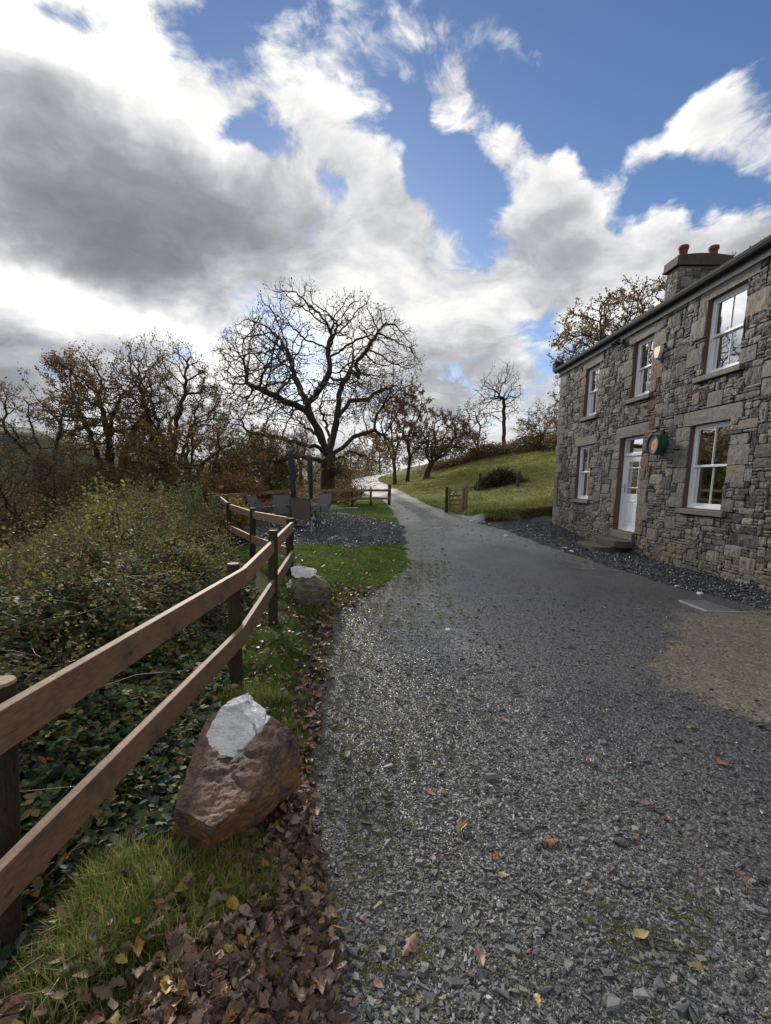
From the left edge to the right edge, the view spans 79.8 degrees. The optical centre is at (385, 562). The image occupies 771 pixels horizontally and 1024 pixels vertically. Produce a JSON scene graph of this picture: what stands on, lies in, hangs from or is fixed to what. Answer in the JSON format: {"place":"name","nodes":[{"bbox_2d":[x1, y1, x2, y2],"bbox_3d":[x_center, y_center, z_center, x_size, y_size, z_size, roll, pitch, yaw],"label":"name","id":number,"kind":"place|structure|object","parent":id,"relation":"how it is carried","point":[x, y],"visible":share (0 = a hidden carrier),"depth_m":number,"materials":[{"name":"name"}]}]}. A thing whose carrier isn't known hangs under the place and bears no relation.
{"place":"outdoors","nodes":[
{"label":"outdoors","id":0,"kind":"place"},
{"bbox_2d":[0,426,211,507],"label":"distant hill","id":1,"kind":"structure","parent":0,"point":[26,431],"depth_m":337.81,"materials":[{"name":"plant"}]},
{"bbox_2d":[3,449,554,1023],"bbox_3d":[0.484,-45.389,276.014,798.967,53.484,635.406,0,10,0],"label":"ground","id":2,"kind":"structure","parent":0,"point":[261,581],"depth_m":4.34,"materials":[{"name":"plant"}]},
{"bbox_2d":[0,468,34,535],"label":"woodland tree","id":3,"kind":"object","parent":2,"relation":"on","point":[19,505],"visible":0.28,"depth_m":34.52,"materials":[{"name":"brown plant"}]},
{"bbox_2d":[0,478,50,541],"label":"woodland tree","id":4,"kind":"object","parent":2,"relation":"on","point":[30,497],"visible":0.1,"depth_m":40.57,"materials":[{"name":"plant"}]},
{"bbox_2d":[0,368,100,517],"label":"bare tree","id":5,"kind":"object","parent":2,"relation":"on","point":[61,432],"visible":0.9,"depth_m":20.51,"materials":[{"name":"brown plant"}]},
{"bbox_2d":[0,434,122,549],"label":"scrub tree","id":6,"kind":"object","parent":2,"relation":"on","point":[39,463],"visible":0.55,"depth_m":16.43,"materials":[{"name":"brown plant"}]},
{"bbox_2d":[25,545,141,589],"bbox_3d":[-2.651,0.600,4.409,1.748,1.561,1.174,7,12,35],"label":"shrub","id":7,"kind":"object","parent":2,"relation":"on","point":[66,571],"visible":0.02,"depth_m":4.25,"materials":[{"name":"green plant"}]},
{"bbox_2d":[19,340,173,487],"bbox_3d":[-14.661,-5.303,24.835,7.126,12.313,6.360,0,10,0],"label":"oak tree","id":8,"kind":"object","parent":2,"relation":"on","point":[71,364],"visible":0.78,"depth_m":23.14,"materials":[{"name":"brown plant"}]},
{"bbox_2d":[29,458,167,527],"bbox_3d":[-12.938,-2.050,21.271,5.990,5.751,5.565,0,10,0],"label":"scrub tree","id":9,"kind":"object","parent":2,"relation":"on","point":[112,471],"visible":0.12,"depth_m":20.60,"materials":[{"name":"plant"}]},
{"bbox_2d":[1,515,223,894],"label":"bramble undergrowth","id":10,"kind":"object","parent":2,"relation":"on","point":[145,660],"visible":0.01,"depth_m":3.44,"materials":[{"name":"plant"}]},
{"bbox_2d":[0,539,80,596],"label":"shrub","id":11,"kind":"object","parent":10,"relation":"on","point":[30,559],"visible":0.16,"depth_m":4.37,"materials":[{"name":"green plant"}]},
{"bbox_2d":[76,472,140,554],"bbox_3d":[-3.407,-0.423,5.662,0.741,1.366,0.776,0,10,0],"label":"sapling","id":12,"kind":"object","parent":10,"relation":"on","point":[95,507],"visible":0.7,"depth_m":5.66,"materials":[{"name":"plant"}]},
{"bbox_2d":[0,575,234,990],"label":"bramble leaves","id":13,"kind":"object","parent":2,"relation":"on","point":[154,766],"visible":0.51,"depth_m":2.47,"materials":[{"name":"green plant"}]},
{"bbox_2d":[0,472,245,716],"bbox_3d":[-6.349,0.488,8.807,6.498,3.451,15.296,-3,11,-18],"label":"hedge leaves","id":14,"kind":"object","parent":2,"relation":"on","point":[30,663],"visible":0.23,"depth_m":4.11,"materials":[{"name":"green plant"}]},
{"bbox_2d":[2,588,245,974],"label":"dry grass","id":15,"kind":"structure","parent":2,"relation":"on","point":[114,745],"depth_m":2.39,"materials":[{"name":"plant"}]},
{"bbox_2d":[0,499,251,684],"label":"bramble leaves","id":16,"kind":"object","parent":2,"relation":"on","point":[152,611],"visible":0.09,"depth_m":4.20,"materials":[{"name":"green plant"}]},
{"bbox_2d":[0,543,258,928],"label":"dead stems","id":17,"kind":"object","parent":2,"relation":"on","point":[104,644],"visible":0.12,"depth_m":3.42,"materials":[{"name":"plant"}]},
{"bbox_2d":[0,474,260,962],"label":"bramble","id":18,"kind":"object","parent":2,"relation":"on","point":[207,651],"depth_m":3.28,"materials":[{"name":"plant"}]},
{"bbox_2d":[117,452,164,491],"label":"woodland tree","id":19,"kind":"object","parent":2,"relation":"on","point":[147,476],"visible":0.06,"depth_m":49.38,"materials":[{"name":"plant"}]},
{"bbox_2d":[0,681,313,1023],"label":"verge grass","id":20,"kind":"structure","parent":2,"relation":"on","point":[132,910],"depth_m":1.59,"materials":[{"name":"plant"}]},
{"bbox_2d":[65,704,271,865],"bbox_3d":[-1.062,1.103,2.483,0.620,0.194,1.320,0,10,0],"label":"creeping bramble","id":21,"kind":"object","parent":2,"relation":"on","point":[166,809],"visible":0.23,"depth_m":2.04,"materials":[{"name":"green plant"}]},
{"bbox_2d":[114,523,223,595],"bbox_3d":[-2.424,0.271,5.211,1.093,1.427,1.162,0,10,0],"label":"shrub","id":22,"kind":"object","parent":2,"relation":"on","point":[184,554],"visible":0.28,"depth_m":5.17,"materials":[{"name":"green plant"}]},
{"bbox_2d":[104,327,234,492],"bbox_3d":[-12.446,-6.658,26.697,7.444,12.495,6.988,0,10,0],"label":"oak tree","id":23,"kind":"object","parent":2,"relation":"on","point":[179,408],"visible":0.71,"depth_m":25.52,"materials":[{"name":"brown plant"}]},
{"bbox_2d":[146,493,218,552],"bbox_3d":[-3.135,-0.377,7.399,1.155,1.477,0.857,0,10,0],"label":"dead weed clump","id":24,"kind":"object","parent":2,"relation":"on","point":[182,523],"visible":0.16,"depth_m":7.23,"materials":[{"name":"brown plant"}]},
{"bbox_2d":[0,577,369,1023],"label":"leaf litter","id":25,"kind":"object","parent":2,"relation":"on","point":[102,992],"visible":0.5,"depth_m":1.46,"materials":[{"name":"plant"}]},
{"bbox_2d":[109,414,273,512],"bbox_3d":[-8.252,-3.504,19.975,6.684,5.792,6.359,0,10,0],"label":"oak tree","id":26,"kind":"object","parent":2,"relation":"on","point":[137,446],"visible":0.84,"depth_m":18.95,"materials":[{"name":"brown plant"}]},
{"bbox_2d":[1,470,386,559],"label":"understory","id":27,"kind":"object","parent":2,"relation":"on","point":[300,493],"visible":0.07,"depth_m":46.21,"materials":[{"name":"brown plant"}]},
{"bbox_2d":[0,484,390,965],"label":"post and rail fence","id":28,"kind":"object","parent":2,"relation":"on","point":[33,851],"visible":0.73,"depth_m":1.73,"materials":[{"name":"wood"}]},
{"bbox_2d":[165,481,225,536],"bbox_3d":[-4.420,-1.007,10.639,1.636,1.775,1.679,0,10,0],"label":"shrub","id":29,"kind":"object","parent":2,"relation":"on","point":[184,496],"visible":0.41,"depth_m":10.49,"materials":[{"name":"green plant"}]},
{"bbox_2d":[0,453,422,557],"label":"understory","id":30,"kind":"object","parent":2,"relation":"on","point":[317,479],"visible":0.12,"depth_m":71.42,"materials":[{"name":"brown plant"}]},
{"bbox_2d":[175,507,249,562],"bbox_3d":[-2.817,-0.157,7.160,1.117,1.425,1.489,0,10,0],"label":"shrub","id":31,"kind":"object","parent":2,"relation":"on","point":[206,540],"visible":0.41,"depth_m":7.04,"materials":[{"name":"green plant"}]},
{"bbox_2d":[171,466,270,519],"bbox_3d":[-6.076,-2.279,17.210,3.625,2.578,3.188,0,10,0],"label":"rusty bush","id":32,"kind":"object","parent":2,"relation":"on","point":[231,486],"visible":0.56,"depth_m":16.69,"materials":[{"name":"brown plant"}]},
{"bbox_2d":[194,494,251,538],"bbox_3d":[-3.530,-0.977,10.599,0.945,1.195,1.463,10,14,44],"label":"shrub","id":33,"kind":"object","parent":2,"relation":"on","point":[241,522],"visible":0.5,"depth_m":10.58,"materials":[{"name":"green plant"}]},
{"bbox_2d":[116,820,348,1023],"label":"leaf litter","id":34,"kind":"object","parent":2,"relation":"on","point":[314,997],"visible":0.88,"depth_m":1.45,"materials":[{"name":"plant"}]},
{"bbox_2d":[172,712,302,857],"bbox_3d":[-0.702,1.039,2.167,0.549,0.443,0.755,0,10,0],"label":"brown boulder","id":35,"kind":"object","parent":2,"relation":"on","point":[220,798],"visible":0.86,"depth_m":2.02,"materials":[{"name":"stone"}]},
{"bbox_2d":[206,693,269,757],"bbox_3d":[-0.651,0.721,2.061,0.244,0.210,0.316,0,10,0],"label":"white quartz rock","id":36,"kind":"object","parent":35,"relation":"on","point":[237,726],"visible":1,"depth_m":1.99,"materials":[{"name":"stone"}]},
{"bbox_2d":[197,442,306,505],"bbox_3d":[-7.152,-4.380,25.037,5.662,4.470,5.054,0,10,0],"label":"scrub tree","id":37,"kind":"object","parent":2,"relation":"on","point":[272,485],"visible":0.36,"depth_m":24.20,"materials":[{"name":"brown plant"}]},
{"bbox_2d":[248,421,282,454],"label":"woodland tree","id":38,"kind":"object","parent":2,"relation":"on","point":[264,432],"visible":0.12,"depth_m":64.68,"materials":[{"name":"brown plant"}]},
{"bbox_2d":[201,570,372,724],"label":"verge grass","id":39,"kind":"structure","parent":2,"relation":"on","point":[248,665],"depth_m":4.07,"materials":[{"name":"plant"}]},
{"bbox_2d":[214,492,365,525],"bbox_3d":[-5.142,-2.402,22.579,8.324,2.440,17.958,0,10,0],"label":"understory","id":40,"kind":"object","parent":2,"relation":"on","point":[285,515],"visible":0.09,"depth_m":24.06,"materials":[{"name":"brown plant"}]},
{"bbox_2d":[281,425,317,489],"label":"woodland tree","id":41,"kind":"object","parent":2,"relation":"on","point":[299,436],"visible":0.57,"depth_m":61.15,"materials":[{"name":"plant"}]},
{"bbox_2d":[286,575,332,606],"bbox_3d":[-0.898,0.338,5.412,0.540,0.395,0.428,0,10,0],"label":"lichened boulder","id":42,"kind":"object","parent":2,"relation":"on","point":[314,589],"visible":0.81,"depth_m":5.24,"materials":[{"name":"stone"}]},
{"bbox_2d":[290,565,316,577],"bbox_3d":[-0.951,0.094,5.362,0.305,0.132,0.182,0,10,0],"label":"white quartz rock","id":43,"kind":"object","parent":42,"relation":"on","point":[298,571],"visible":1,"depth_m":5.32,"materials":[{"name":"stone"}]},
{"bbox_2d":[238,583,383,917],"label":"leaf litter","id":44,"kind":"object","parent":2,"relation":"on","point":[312,797],"visible":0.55,"depth_m":2.89,"materials":[{"name":"plant"}]},
{"bbox_2d":[206,277,426,502],"bbox_3d":[-4.096,-10.253,28.818,13.372,13.248,13.275,0,10,0],"label":"oak tree","id":45,"kind":"object","parent":2,"relation":"on","point":[328,466],"visible":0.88,"depth_m":27.81,"materials":[{"name":"brown plant"}]},
{"bbox_2d":[224,542,408,592],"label":"lawn grass","id":46,"kind":"structure","parent":2,"relation":"on","point":[346,564],"depth_m":8.04,"materials":[{"name":"plant"}]},
{"bbox_2d":[241,543,405,589],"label":"lawn leaves","id":47,"kind":"object","parent":2,"relation":"on","point":[301,559],"visible":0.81,"depth_m":8.20,"materials":[{"name":"brown plant"}]},
{"bbox_2d":[244,513,408,546],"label":"slate chippings patio","id":48,"kind":"structure","parent":2,"relation":"on","point":[341,529],"depth_m":14.29,"materials":[{"name":"gravel"}]},
{"bbox_2d":[232,528,248,546],"bbox_3d":[-3.117,-0.549,9.954,0.300,0.316,1.055,-6,12,-31],"label":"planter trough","id":49,"kind":"object","parent":48,"relation":"on","point":[244,542],"visible":0.31,"depth_m":9.59,"materials":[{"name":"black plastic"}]},
{"bbox_2d":[245,495,278,528],"bbox_3d":[-3.789,-1.572,14.159,0.800,1.006,0.628,3,11,18],"label":"patio chair","id":50,"kind":"object","parent":48,"relation":"on","point":[251,499],"visible":0.6,"depth_m":14.21,"materials":[{"name":"silver metal"}]},
{"bbox_2d":[270,494,290,527],"bbox_3d":[-3.301,-1.645,14.575,0.628,1.007,0.656,-1,10,-8],"label":"patio chair","id":51,"kind":"object","parent":48,"relation":"on","point":[279,502],"visible":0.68,"depth_m":14.77,"materials":[{"name":"grey fabric"}]},
{"bbox_2d":[288,449,302,527],"bbox_3d":[-2.869,-2.333,14.473,0.497,2.432,0.497,0,10,0],"label":"closed parasol","id":52,"kind":"object","parent":48,"relation":"on","point":[291,465],"visible":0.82,"depth_m":14.36,"materials":[{"name":"black fabric"}]},
{"bbox_2d":[290,498,316,533],"bbox_3d":[-2.341,-1.340,13.108,0.628,1.007,0.637,1,10,6],"label":"patio chair","id":53,"kind":"object","parent":48,"relation":"on","point":[301,508],"visible":0.84,"depth_m":12.85,"materials":[{"name":"grey fabric"}]},
{"bbox_2d":[286,503,326,526],"bbox_3d":[-2.552,-1.556,14.963,1.288,0.731,1.287,0,10,0],"label":"patio table","id":54,"kind":"object","parent":48,"relation":"on","point":[316,504],"visible":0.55,"depth_m":14.71,"materials":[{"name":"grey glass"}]},
{"bbox_2d":[304,455,318,520],"bbox_3d":[-2.642,-2.635,16.255,0.497,2.295,0.497,0,10,0],"label":"closed parasol","id":55,"kind":"object","parent":48,"relation":"on","point":[310,470],"visible":0.84,"depth_m":16.13,"materials":[{"name":"black fabric"}]},
{"bbox_2d":[311,493,332,524],"bbox_3d":[-2.233,-1.836,15.626,0.628,1.007,0.775,6,12,29],"label":"patio chair","id":56,"kind":"object","parent":48,"relation":"on","point":[326,498],"visible":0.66,"depth_m":15.76,"materials":[{"name":"grey fabric"}]},
{"bbox_2d":[333,507,357,522],"bbox_3d":[-1.389,-1.681,16.222,0.843,0.535,0.527,0,10,0],"label":"footstool","id":57,"kind":"object","parent":48,"relation":"on","point":[355,508],"visible":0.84,"depth_m":16.01,"materials":[{"name":"silver metal"}]},
{"bbox_2d":[314,452,346,480],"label":"woodland tree","id":58,"kind":"object","parent":2,"relation":"on","point":[320,454],"visible":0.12,"depth_m":69.40,"materials":[{"name":"brown plant"}]},
{"bbox_2d":[326,485,364,504],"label":"rusty shrub","id":59,"kind":"object","parent":2,"relation":"on","point":[344,494],"visible":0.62,"depth_m":24.46,"materials":[{"name":"brown plant"}]},
{"bbox_2d":[364,393,420,484],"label":"oak","id":60,"kind":"object","parent":2,"relation":"on","point":[407,424],"visible":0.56,"depth_m":45.98,"materials":[{"name":"brown plant"}]},
{"bbox_2d":[402,455,416,468],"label":"woodland tree","id":61,"kind":"object","parent":2,"relation":"on","point":[406,460],"visible":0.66,"depth_m":65.11,"materials":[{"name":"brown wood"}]},
{"bbox_2d":[390,384,438,481],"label":"oak","id":62,"kind":"object","parent":2,"relation":"on","point":[420,417],"visible":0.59,"depth_m":46.58,"materials":[{"name":"brown plant"}]},
{"bbox_2d":[405,407,477,479],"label":"hawthorn tree","id":63,"kind":"object","parent":2,"relation":"on","point":[426,449],"visible":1,"depth_m":44.88,"materials":[{"name":"brown plant"}]},
{"bbox_2d":[445,487,448,511],"bbox_3d":[2.884,-2.905,21.770,0.164,1.322,0.150,0,10,0],"label":"gate post","id":64,"kind":"object","parent":2,"relation":"on","point":[446,498],"visible":0.87,"depth_m":21.70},
{"bbox_2d":[431,426,486,457],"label":"skyline bush","id":65,"kind":"object","parent":2,"relation":"on","point":[481,439],"visible":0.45,"depth_m":52.78,"materials":[{"name":"brown plant"}]},
{"bbox_2d":[463,486,467,512],"bbox_3d":[3.527,-2.738,20.248,0.186,1.296,0.171,0,10,0],"label":"gate post","id":66,"kind":"object","parent":2,"relation":"on","point":[465,497],"visible":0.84,"depth_m":20.17,"materials":[{"name":"wood"}]},
{"bbox_2d":[448,488,463,511],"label":"field gate","id":67,"kind":"structure","parent":66,"relation":"attached to","point":[458,499],"depth_m":20.87,"materials":[{"name":"wood"}]},
{"bbox_2d":[378,445,555,516],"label":"field grass","id":68,"kind":"structure","parent":2,"relation":"on","point":[411,489],"depth_m":34.87,"materials":[{"name":"plant"}]},
{"bbox_2d":[449,397,497,444],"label":"bare tree","id":69,"kind":"object","parent":2,"relation":"on","point":[477,421],"visible":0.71,"depth_m":54.37,"materials":[{"name":"brown plant"}]},
{"bbox_2d":[411,432,556,475],"bbox_3d":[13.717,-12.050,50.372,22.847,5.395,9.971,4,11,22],"label":"bracken hedge","id":70,"kind":"object","parent":2,"relation":"on","point":[497,450],"visible":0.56,"depth_m":51.47,"materials":[{"name":"brown plant"}]},
{"bbox_2d":[473,358,525,444],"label":"bare tree","id":71,"kind":"object","parent":2,"relation":"on","point":[503,411],"visible":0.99,"depth_m":53.34,"materials":[{"name":"brown plant"}]},
{"bbox_2d":[468,465,530,491],"bbox_3d":[7.501,-5.520,30.929,4.865,2.033,3.040,0,10,0],"label":"brush pile","id":72,"kind":"object","parent":2,"relation":"on","point":[498,477],"visible":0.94,"depth_m":30.37,"materials":[{"name":"plant"}]},
{"bbox_2d":[484,506,552,521],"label":"grass verge","id":73,"kind":"structure","parent":2,"relation":"on","point":[539,511],"depth_m":16.93,"materials":[{"name":"green plant"}]},
{"bbox_2d":[510,397,558,453],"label":"skyline bush","id":74,"kind":"object","parent":2,"relation":"on","point":[542,436],"visible":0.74,"depth_m":44.81,"materials":[{"name":"brown plant"}]},
{"bbox_2d":[542,380,559,449],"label":"bare tree","id":75,"kind":"object","parent":2,"relation":"on","point":[551,422],"visible":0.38,"depth_m":39.23,"materials":[{"name":"plant"}]},
{"bbox_2d":[547,274,665,381],"bbox_3d":[17.301,-13.392,31.581,12.859,11.528,11.656,0,10,0],"label":"oak tree","id":76,"kind":"object","parent":2,"relation":"on","point":[588,334],"visible":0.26,"depth_m":30.37,"materials":[{"name":"brown plant"}]},
{"bbox_2d":[486,516,770,609],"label":"slate chippings border","id":77,"kind":"object","parent":2,"relation":"on","point":[540,518],"visible":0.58,"depth_m":8.76,"materials":[{"name":"gravel"}]},
{"bbox_2d":[478,517,770,608],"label":"slate border chips","id":78,"kind":"object","parent":77,"relation":"on","point":[638,559],"visible":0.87,"depth_m":9.36,"materials":[{"name":"gravel"}]},
{"bbox_2d":[552,234,770,590],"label":"stone cottage","id":79,"kind":"structure","parent":2,"relation":"on","point":[695,495],"depth_m":9.30,"materials":[{"name":"grey stone"}]},
{"bbox_2d":[575,444,592,499],"bbox_3d":[6.020,-2.685,13.700,0.296,1.570,0.920,0,10,-1],"label":"window","id":80,"kind":"structure","parent":79,"relation":"in","point":[584,456],"depth_m":13.96,"materials":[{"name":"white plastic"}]},
{"bbox_2d":[584,363,599,416],"bbox_3d":[6.024,-4.892,13.143,0.296,1.350,0.790,0,10,-1],"label":"window","id":81,"kind":"structure","parent":79,"relation":"in","point":[590,406],"depth_m":13.40,"materials":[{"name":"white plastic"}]},
{"bbox_2d":[611,339,623,346],"bbox_3d":[5.749,-5.450,11.407,0.264,0.153,0.203,0,10,0],"label":"security light","id":82,"kind":"object","parent":79,"relation":"attached to","point":[621,342],"visible":1,"depth_m":11.37,"materials":[{"name":"black plastic"}]},
{"bbox_2d":[613,434,643,533],"bbox_3d":[6.080,-1.915,11.293,0.296,2.290,0.990,0,10,-1],"label":"front door","id":83,"kind":"structure","parent":79,"relation":"in","point":[631,448],"depth_m":11.54,"materials":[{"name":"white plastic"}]},
{"bbox_2d":[631,333,654,397],"bbox_3d":[6.084,-4.519,10.656,0.296,1.280,0.780,0,10,-1],"label":"window","id":84,"kind":"structure","parent":79,"relation":"in","point":[642,365],"depth_m":10.87,"materials":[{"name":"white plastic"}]},
{"bbox_2d":[646,431,667,454],"bbox_3d":[5.835,-2.569,9.884,0.248,0.513,0.445,0,10,0],"label":"round wall sign","id":85,"kind":"object","parent":79,"relation":"attached to","point":[656,444],"visible":1,"depth_m":9.80,"materials":[{"name":"green metal"}]},
{"bbox_2d":[654,345,663,359],"bbox_3d":[5.879,-4.528,9.929,0.075,0.266,0.256,0,10,0],"label":"alarm box","id":86,"kind":"object","parent":79,"relation":"attached to","point":[658,351],"visible":1,"depth_m":9.87,"materials":[{"name":"beige plastic"}]},
{"bbox_2d":[682,419,732,510],"bbox_3d":[6.143,-1.801,8.628,0.296,1.590,1.060,0,10,-1],"label":"window","id":87,"kind":"structure","parent":79,"relation":"in","point":[709,444],"depth_m":8.77,"materials":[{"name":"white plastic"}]},
{"bbox_2d":[701,279,748,375],"bbox_3d":[6.144,-4.112,8.175,0.296,1.340,0.930,0,10,-1],"label":"window","id":88,"kind":"structure","parent":79,"relation":"in","point":[726,311],"depth_m":8.31,"materials":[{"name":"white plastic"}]},
{"bbox_2d":[0,0,770,479],"label":"sky","id":89,"kind":"structure","parent":0,"point":[480,168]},
{"bbox_2d":[244,493,534,524],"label":"bank grass","id":90,"kind":"structure","parent":0,"point":[381,503],"depth_m":22.68,"materials":[{"name":"plant"}]},
{"bbox_2d":[287,468,770,1023],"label":"driveway","id":91,"kind":"structure","parent":0,"point":[519,568],"depth_m":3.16,"materials":[{"name":"gravel"}]},
{"bbox_2d":[350,994,359,1006],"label":"fallen leaf","id":92,"kind":"object","parent":91,"relation":"on","point":[354,1002],"visible":1,"depth_m":1.42,"materials":[{"name":"brown plant"}]},
{"bbox_2d":[374,979,383,987],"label":"fallen leaf","id":93,"kind":"object","parent":91,"relation":"on","point":[377,982],"visible":1,"depth_m":1.49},
{"bbox_2d":[402,932,418,955],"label":"fallen leaf","id":94,"kind":"object","parent":91,"relation":"on","point":[411,943],"visible":1,"depth_m":1.65,"materials":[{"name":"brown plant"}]},
{"bbox_2d":[456,820,466,832],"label":"fallen leaf","id":95,"kind":"object","parent":91,"relation":"on","point":[460,825],"visible":1,"depth_m":2.28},
{"bbox_2d":[474,946,485,965],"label":"fallen leaf","id":96,"kind":"object","parent":91,"relation":"on","point":[478,953],"visible":1,"depth_m":1.62,"materials":[{"name":"plant"}]},
{"bbox_2d":[283,559,761,1023],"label":"moss","id":97,"kind":"object","parent":91,"relation":"on","point":[423,942],"visible":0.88,"depth_m":2.07,"materials":[{"name":"plant"}]},
{"bbox_2d":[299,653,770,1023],"bbox_3d":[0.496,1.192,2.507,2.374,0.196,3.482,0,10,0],"label":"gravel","id":98,"kind":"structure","parent":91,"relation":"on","point":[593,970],"depth_m":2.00,"materials":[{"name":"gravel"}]},
{"bbox_2d":[533,993,540,1008],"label":"fallen leaf","id":99,"kind":"object","parent":91,"relation":"on","point":[536,996],"visible":1,"depth_m":1.47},
{"bbox_2d":[319,576,770,1023],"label":"larger slate pieces","id":100,"kind":"object","parent":91,"relation":"on","point":[403,977],"visible":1,"depth_m":1.94,"materials":[{"name":"stone"}]},
{"bbox_2d":[634,928,648,938],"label":"fallen leaf","id":101,"kind":"object","parent":91,"relation":"on","point":[641,933],"visible":1,"depth_m":1.70,"materials":[{"name":"plant"}]},
{"bbox_2d":[687,961,703,971],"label":"fallen leaf","id":102,"kind":"object","parent":91,"relation":"on","point":[697,965],"visible":1,"depth_m":1.56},
{"bbox_2d":[678,600,739,612],"bbox_3d":[4.379,0.592,6.276,0.435,0.051,0.604,0,10,0],"label":"metal cover","id":103,"kind":"object","parent":91,"relation":"on","point":[704,605],"visible":0.98,"depth_m":6.19,"materials":[{"name":"metal"}]},
{"bbox_2d":[655,610,770,718],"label":"gravel patch","id":104,"kind":"object","parent":91,"relation":"on","point":[735,658],"visible":0.99,"depth_m":4.35,"materials":[{"name":"gravel"}]},
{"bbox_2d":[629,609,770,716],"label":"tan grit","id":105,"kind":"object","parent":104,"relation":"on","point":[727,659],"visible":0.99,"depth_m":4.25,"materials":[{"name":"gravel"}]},
{"bbox_2d":[738,876,753,887],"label":"fallen leaf","id":106,"kind":"object","parent":91,"relation":"on","point":[745,879],"visible":1,"depth_m":1.90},
{"bbox_2d":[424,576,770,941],"bbox_3d":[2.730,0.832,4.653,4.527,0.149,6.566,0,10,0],"label":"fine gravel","id":107,"kind":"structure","parent":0,"point":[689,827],"depth_m":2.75,"materials":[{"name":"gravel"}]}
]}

